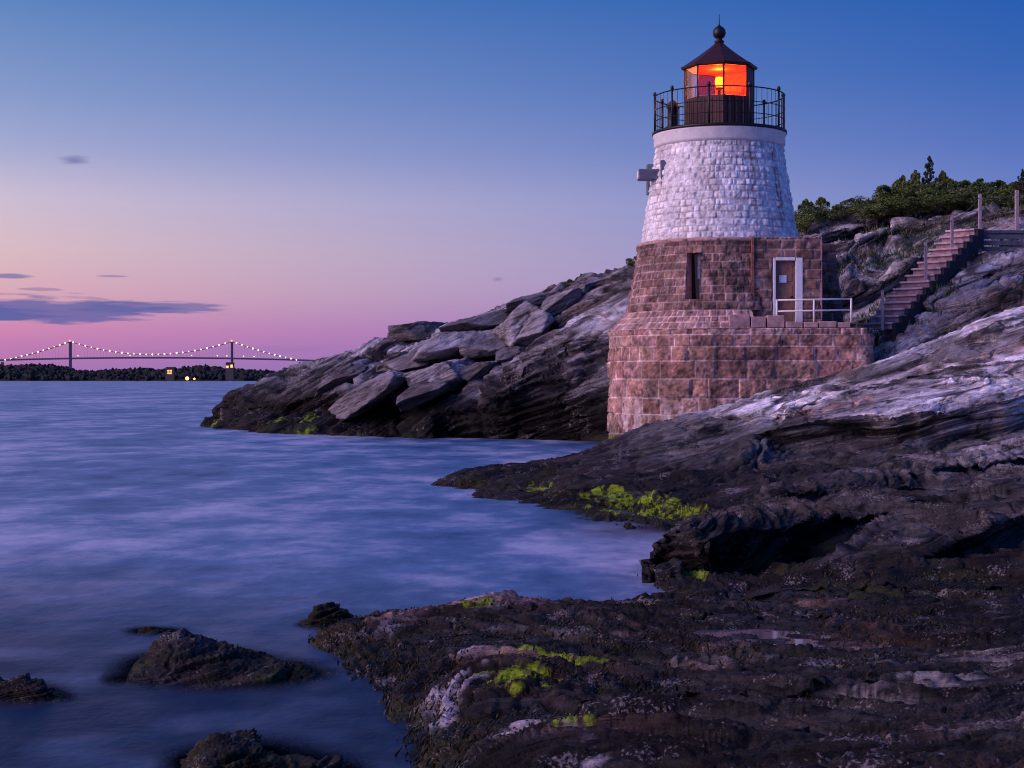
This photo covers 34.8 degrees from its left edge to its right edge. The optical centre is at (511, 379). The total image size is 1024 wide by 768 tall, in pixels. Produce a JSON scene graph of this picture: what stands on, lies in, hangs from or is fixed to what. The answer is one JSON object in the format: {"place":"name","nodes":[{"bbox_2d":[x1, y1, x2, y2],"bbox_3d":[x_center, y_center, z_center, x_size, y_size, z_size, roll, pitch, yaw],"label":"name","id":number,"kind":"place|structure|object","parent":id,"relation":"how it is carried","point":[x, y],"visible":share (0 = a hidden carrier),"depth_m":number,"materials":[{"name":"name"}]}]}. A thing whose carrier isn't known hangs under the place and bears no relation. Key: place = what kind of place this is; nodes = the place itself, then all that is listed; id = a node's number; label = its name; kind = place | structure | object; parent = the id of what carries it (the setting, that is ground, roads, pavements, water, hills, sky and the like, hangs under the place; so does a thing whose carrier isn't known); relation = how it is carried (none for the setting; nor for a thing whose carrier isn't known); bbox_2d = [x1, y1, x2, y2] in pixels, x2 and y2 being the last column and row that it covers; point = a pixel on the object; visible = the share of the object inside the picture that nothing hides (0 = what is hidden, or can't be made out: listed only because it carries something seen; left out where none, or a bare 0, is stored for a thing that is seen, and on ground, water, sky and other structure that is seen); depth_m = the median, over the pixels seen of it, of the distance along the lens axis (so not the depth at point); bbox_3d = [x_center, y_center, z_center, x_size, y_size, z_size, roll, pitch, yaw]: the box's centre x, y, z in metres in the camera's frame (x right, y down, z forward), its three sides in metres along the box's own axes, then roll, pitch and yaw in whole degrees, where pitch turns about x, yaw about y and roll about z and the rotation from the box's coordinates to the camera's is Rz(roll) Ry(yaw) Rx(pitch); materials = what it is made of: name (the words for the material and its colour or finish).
{"place":"outdoors","nodes":[
{"label":"outdoors","id":0,"kind":"place"},
{"bbox_2d":[0,363,276,380],"bbox_3d":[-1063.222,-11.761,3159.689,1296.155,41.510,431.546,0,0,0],"label":"wood","id":1,"kind":"object","parent":0,"point":[67,373],"visible":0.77,"depth_m":2991.26,"materials":[{"name":"green plant"}]},
{"bbox_2d":[46,622,301,699],"bbox_3d":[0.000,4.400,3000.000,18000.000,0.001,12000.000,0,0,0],"label":"seabed","id":2,"kind":"structure","parent":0,"point":[107,678],"depth_m":24.60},
{"bbox_2d":[0,381,754,767],"bbox_3d":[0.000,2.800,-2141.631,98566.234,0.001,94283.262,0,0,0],"label":"sea","id":3,"kind":"structure","parent":0,"point":[124,505],"depth_m":26.43,"materials":[{"name":"liquid"}]},
{"bbox_2d":[0,672,67,703],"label":"boulder","id":4,"kind":"object","parent":3,"relation":"in","point":[24,688],"visible":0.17,"depth_m":14.36,"materials":[{"name":"grey stone"}]},
{"bbox_2d":[112,626,172,684],"bbox_3d":[-4.123,3.280,18.000,2.392,1.072,5.655,0,0,-9],"label":"boulder","id":5,"kind":"object","parent":3,"relation":"in","point":[120,677],"visible":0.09,"depth_m":18.08,"materials":[{"name":"black stone"}]},
{"bbox_2d":[0,340,311,367],"bbox_3d":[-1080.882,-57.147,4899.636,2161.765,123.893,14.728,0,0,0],"label":"suspension bridge","id":6,"kind":"structure","parent":3,"relation":"on","point":[70,358],"depth_m":4894.00,"materials":[{"name":"metal"}]},
{"bbox_2d":[165,367,174,380],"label":"house","id":7,"kind":"structure","parent":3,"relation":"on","point":[169,373],"depth_m":2925.00,"materials":[{"name":"grey"}]},
{"bbox_2d":[122,628,324,767],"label":"boulder","id":8,"kind":"object","parent":3,"relation":"in","point":[184,658],"visible":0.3,"depth_m":15.35,"materials":[{"name":"grey stone"}]},
{"bbox_2d":[226,362,233,380],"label":"house","id":9,"kind":"structure","parent":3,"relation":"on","point":[229,371],"depth_m":2925.00,"materials":[{"name":"grey"}]},
{"bbox_2d":[180,728,346,767],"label":"boulder","id":10,"kind":"object","parent":3,"relation":"in","point":[240,749],"visible":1,"depth_m":11.75,"materials":[{"name":"grey stone"}]},
{"bbox_2d":[300,602,353,627],"bbox_3d":[-2.243,3.184,18.700,2.502,1.265,5.340,0,0,-3],"label":"boulder","id":11,"kind":"object","parent":3,"relation":"in","point":[321,615],"visible":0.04,"depth_m":18.67,"materials":[{"name":"grey stone"}]},
{"bbox_2d":[0,0,1023,370],"label":"sky","id":12,"kind":"structure","parent":0,"point":[294,179],"materials":[{"name":"blue"}]},
{"bbox_2d":[200,193,1023,441],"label":"cliff","id":13,"kind":"structure","parent":0,"point":[553,383],"depth_m":76.78,"materials":[{"name":"grey stone"}]},
{"bbox_2d":[315,363,368,396],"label":"boulder","id":14,"kind":"object","parent":13,"relation":"on","point":[349,372],"visible":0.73,"depth_m":87.59,"materials":[{"name":"grey stone"}]},
{"bbox_2d":[328,369,407,420],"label":"boulder","id":15,"kind":"object","parent":13,"relation":"on","point":[365,396],"visible":0.98,"depth_m":81.89,"materials":[{"name":"grey stone"}]},
{"bbox_2d":[375,351,406,372],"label":"boulder","id":16,"kind":"object","parent":13,"relation":"on","point":[380,368],"visible":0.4,"depth_m":86.71,"materials":[{"name":"grey stone"}]},
{"bbox_2d":[384,350,434,372],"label":"boulder","id":17,"kind":"object","parent":13,"relation":"on","point":[404,363],"visible":0.41,"depth_m":84.67,"materials":[{"name":"grey stone"}]},
{"bbox_2d":[387,321,444,341],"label":"boulder","id":18,"kind":"object","parent":13,"relation":"on","point":[416,331],"visible":0.62,"depth_m":89.31,"materials":[{"name":"grey stone"}]},
{"bbox_2d":[396,380,449,411],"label":"boulder","id":19,"kind":"object","parent":13,"relation":"on","point":[416,394],"visible":0.98,"depth_m":79.08,"materials":[{"name":"grey stone"}]},
{"bbox_2d":[404,357,475,390],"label":"boulder","id":20,"kind":"object","parent":13,"relation":"on","point":[449,373],"visible":0.69,"depth_m":80.50,"materials":[{"name":"grey stone"}]},
{"bbox_2d":[411,329,495,362],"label":"boulder","id":21,"kind":"object","parent":13,"relation":"on","point":[439,347],"visible":0.57,"depth_m":84.14,"materials":[{"name":"grey stone"}]},
{"bbox_2d":[438,309,510,331],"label":"boulder","id":22,"kind":"object","parent":13,"relation":"on","point":[489,320],"visible":0.63,"depth_m":87.16,"materials":[{"name":"grey stone"}]},
{"bbox_2d":[460,361,500,382],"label":"boulder","id":23,"kind":"object","parent":13,"relation":"on","point":[476,370],"visible":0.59,"depth_m":79.96,"materials":[{"name":"grey stone"}]},
{"bbox_2d":[458,333,508,358],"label":"boulder","id":24,"kind":"object","parent":13,"relation":"on","point":[480,345],"visible":0.66,"depth_m":82.95,"materials":[{"name":"grey stone"}]},
{"bbox_2d":[495,346,525,362],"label":"boulder","id":25,"kind":"object","parent":13,"relation":"on","point":[507,354],"visible":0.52,"depth_m":80.43,"materials":[{"name":"grey stone"}]},
{"bbox_2d":[493,301,554,346],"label":"boulder","id":26,"kind":"object","parent":13,"relation":"on","point":[525,323],"visible":0.83,"depth_m":81.45,"materials":[{"name":"grey stone"}]},
{"bbox_2d":[505,292,557,312],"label":"boulder","id":27,"kind":"object","parent":13,"relation":"on","point":[536,299],"visible":0.52,"depth_m":86.29,"materials":[{"name":"grey stone"}]},
{"bbox_2d":[541,287,581,315],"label":"boulder","id":28,"kind":"object","parent":13,"relation":"on","point":[556,303],"visible":0.8,"depth_m":84.83,"materials":[{"name":"grey stone"}]},
{"bbox_2d":[562,279,574,285],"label":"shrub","id":29,"kind":"object","parent":13,"relation":"on","point":[569,281],"visible":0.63,"depth_m":87.36,"materials":[{"name":"green plant"}]},
{"bbox_2d":[566,276,600,293],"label":"boulder","id":30,"kind":"object","parent":13,"relation":"on","point":[585,286],"visible":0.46,"depth_m":85.46,"materials":[{"name":"grey stone"}]},
{"bbox_2d":[625,256,636,265],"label":"shrub","id":31,"kind":"object","parent":13,"relation":"on","point":[631,262],"visible":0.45,"depth_m":83.72,"materials":[{"name":"green plant"}]},
{"bbox_2d":[606,14,875,437],"bbox_3d":[6.708,-4.050,49.987,7.640,14.300,6.926,0,0,0],"label":"lighthouse","id":32,"kind":"object","parent":13,"relation":"on","point":[726,257],"visible":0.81,"depth_m":47.80,"materials":[{"name":"brown stone"}]},
{"bbox_2d":[685,252,700,298],"bbox_3d":[5.378,-3.015,47.800,0.446,1.390,0.652,0,0,24],"label":"window","id":33,"kind":"structure","parent":32,"relation":"in","point":[693,270],"depth_m":47.98,"materials":[{"name":"black glass"}]},
{"bbox_2d":[772,257,802,321],"bbox_3d":[8.010,-2.510,47.483,0.860,2.080,0.235,0,0,0],"label":"door","id":34,"kind":"structure","parent":32,"relation":"in","point":[782,267],"depth_m":47.53,"materials":[{"name":"brown wood"}]},
{"bbox_2d":[776,298,851,321],"bbox_3d":[8.669,-1.996,46.850,2.196,0.693,0.057,0,0,0],"label":"pipe railing","id":35,"kind":"object","parent":32,"relation":"on","point":[813,310],"visible":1,"depth_m":46.83,"materials":[{"name":"grey metal"}]},
{"bbox_2d":[794,198,828,234],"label":"shrub","id":36,"kind":"object","parent":13,"relation":"on","point":[803,223],"visible":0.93,"depth_m":74.67,"materials":[{"name":"green plant"}]},
{"bbox_2d":[799,197,833,218],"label":"shrub","id":37,"kind":"object","parent":13,"relation":"on","point":[820,202],"visible":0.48,"depth_m":75.82,"materials":[{"name":"green plant"}]},
{"bbox_2d":[816,204,851,220],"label":"shrub","id":38,"kind":"object","parent":13,"relation":"on","point":[835,210],"visible":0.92,"depth_m":74.71,"materials":[{"name":"green plant"}]},
{"bbox_2d":[831,198,860,212],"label":"shrub","id":39,"kind":"object","parent":13,"relation":"on","point":[847,202],"visible":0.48,"depth_m":75.70,"materials":[{"name":"green plant"}]},
{"bbox_2d":[846,199,875,213],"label":"shrub","id":40,"kind":"object","parent":13,"relation":"on","point":[862,203],"visible":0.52,"depth_m":74.75,"materials":[{"name":"green plant"}]},
{"bbox_2d":[854,203,891,224],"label":"shrub","id":41,"kind":"object","parent":13,"relation":"on","point":[864,213],"visible":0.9,"depth_m":73.22,"materials":[{"name":"green plant"}]},
{"bbox_2d":[851,184,900,204],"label":"shrub","id":42,"kind":"object","parent":13,"relation":"on","point":[884,190],"visible":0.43,"depth_m":75.84,"materials":[{"name":"green plant"}]},
{"bbox_2d":[860,196,914,222],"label":"shrub","id":43,"kind":"object","parent":13,"relation":"on","point":[885,209],"visible":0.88,"depth_m":73.35,"materials":[{"name":"green plant"}]},
{"bbox_2d":[874,181,912,199],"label":"shrub","id":44,"kind":"object","parent":13,"relation":"on","point":[893,185],"visible":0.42,"depth_m":76.70,"materials":[{"name":"green plant"}]},
{"bbox_2d":[888,175,911,193],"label":"shrub","id":45,"kind":"object","parent":13,"relation":"on","point":[903,178],"visible":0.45,"depth_m":76.86,"materials":[{"name":"green plant"}]},
{"bbox_2d":[881,191,933,216],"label":"shrub","id":46,"kind":"object","parent":13,"relation":"on","point":[911,200],"visible":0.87,"depth_m":73.15,"materials":[{"name":"green plant"}]},
{"bbox_2d":[897,170,926,196],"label":"shrub","id":47,"kind":"object","parent":13,"relation":"on","point":[914,175],"visible":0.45,"depth_m":76.77,"materials":[{"name":"green plant"}]},
{"bbox_2d":[891,180,939,198],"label":"shrub","id":48,"kind":"object","parent":13,"relation":"on","point":[914,187],"visible":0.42,"depth_m":75.65,"materials":[{"name":"green plant"}]},
{"bbox_2d":[899,191,942,214],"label":"shrub","id":49,"kind":"object","parent":13,"relation":"on","point":[928,194],"visible":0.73,"depth_m":72.67,"materials":[{"name":"green plant"}]},
{"bbox_2d":[913,181,948,195],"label":"shrub","id":50,"kind":"object","parent":13,"relation":"on","point":[935,185],"visible":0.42,"depth_m":75.47,"materials":[{"name":"green plant"}]},
{"bbox_2d":[923,155,940,188],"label":"conifer tree","id":51,"kind":"object","parent":13,"relation":"on","point":[928,168],"visible":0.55,"depth_m":76.95,"materials":[{"name":"green plant"}]},
{"bbox_2d":[861,190,1018,341],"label":"staircase","id":52,"kind":"structure","parent":13,"relation":"on","point":[950,256],"depth_m":51.91,"materials":[{"name":"brown stone"}]},
{"bbox_2d":[936,170,947,190],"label":"shrub","id":53,"kind":"object","parent":13,"relation":"on","point":[942,176],"visible":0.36,"depth_m":76.89,"materials":[{"name":"green plant"}]},
{"bbox_2d":[919,191,975,210],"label":"shrub","id":54,"kind":"object","parent":13,"relation":"on","point":[944,196],"visible":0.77,"depth_m":72.16,"materials":[{"name":"green plant"}]},
{"bbox_2d":[936,178,966,194],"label":"shrub","id":55,"kind":"object","parent":13,"relation":"on","point":[950,182],"visible":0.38,"depth_m":75.80,"materials":[{"name":"green plant"}]},
{"bbox_2d":[947,180,982,193],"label":"shrub","id":56,"kind":"object","parent":13,"relation":"on","point":[961,184],"visible":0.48,"depth_m":75.48,"materials":[{"name":"green plant"}]},
{"bbox_2d":[935,191,995,211],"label":"shrub","id":57,"kind":"object","parent":13,"relation":"on","point":[954,206],"visible":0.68,"depth_m":72.38,"materials":[{"name":"green plant"}]},
{"bbox_2d":[962,178,1003,193],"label":"shrub","id":58,"kind":"object","parent":13,"relation":"on","point":[979,183],"visible":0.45,"depth_m":75.64,"materials":[{"name":"green plant"}]},
{"bbox_2d":[959,191,1019,209],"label":"shrub","id":59,"kind":"object","parent":13,"relation":"on","point":[970,201],"visible":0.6,"depth_m":71.39,"materials":[{"name":"green plant"}]},
{"bbox_2d":[975,180,1010,192],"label":"shrub","id":60,"kind":"object","parent":13,"relation":"on","point":[996,183],"visible":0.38,"depth_m":75.56,"materials":[{"name":"green plant"}]},
{"bbox_2d":[982,230,1023,250],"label":"timber landing","id":61,"kind":"object","parent":13,"relation":"on","point":[1001,235],"visible":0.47,"depth_m":53.72,"materials":[{"name":"brown wood"}]},
{"bbox_2d":[982,191,1023,207],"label":"shrub","id":62,"kind":"object","parent":13,"relation":"on","point":[1021,198],"visible":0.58,"depth_m":71.28,"materials":[{"name":"green plant"}]},
{"bbox_2d":[994,182,1023,195],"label":"shrub","id":63,"kind":"object","parent":13,"relation":"on","point":[1006,190],"visible":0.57,"depth_m":74.49,"materials":[{"name":"green plant"}]},
{"bbox_2d":[1007,181,1023,192],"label":"shrub","id":64,"kind":"object","parent":13,"relation":"on","point":[1014,187],"visible":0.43,"depth_m":74.37,"materials":[{"name":"green plant"}]},
{"bbox_2d":[1013,169,1023,194],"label":"conifer tree","id":65,"kind":"object","parent":13,"relation":"on","point":[1021,179],"visible":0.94,"depth_m":73.96,"materials":[{"name":"green plant"}]},
{"bbox_2d":[276,589,1023,767],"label":"rock ledge","id":66,"kind":"object","parent":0,"point":[947,708],"visible":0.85,"depth_m":13.06,"materials":[{"name":"grey stone"}]},
{"bbox_2d":[462,438,703,725],"bbox_3d":[1.840,2.991,28.870,3.866,2.818,35.934,0,0,2],"label":"green algae","id":67,"kind":"object","parent":66,"relation":"on","point":[521,687],"visible":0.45,"depth_m":14.36,"materials":[{"name":"green plant"}]},
{"bbox_2d":[308,465,1019,767],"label":"seaweed","id":68,"kind":"object","parent":66,"relation":"on","point":[461,761],"visible":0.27,"depth_m":15.57,"materials":[{"name":"brown plant"}]},
{"bbox_2d":[693,629,841,646],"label":"puddle","id":69,"kind":"object","parent":66,"relation":"on","point":[773,634],"visible":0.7,"depth_m":16.41,"materials":[{"name":"grey liquid"}]},
{"bbox_2d":[431,306,1023,530],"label":"rock slab","id":70,"kind":"object","parent":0,"point":[963,387],"visible":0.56,"depth_m":38.91,"materials":[{"name":"grey stone"}]},
{"bbox_2d":[640,434,1023,603],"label":"rock outcrop","id":71,"kind":"object","parent":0,"point":[951,514],"visible":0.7,"depth_m":23.35,"materials":[{"name":"grey stone"}]},
{"bbox_2d":[834,200,1023,340],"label":"grass","id":72,"kind":"structure","parent":0,"point":[1021,206],"depth_m":65.38,"materials":[{"name":"plant"}]}
]}

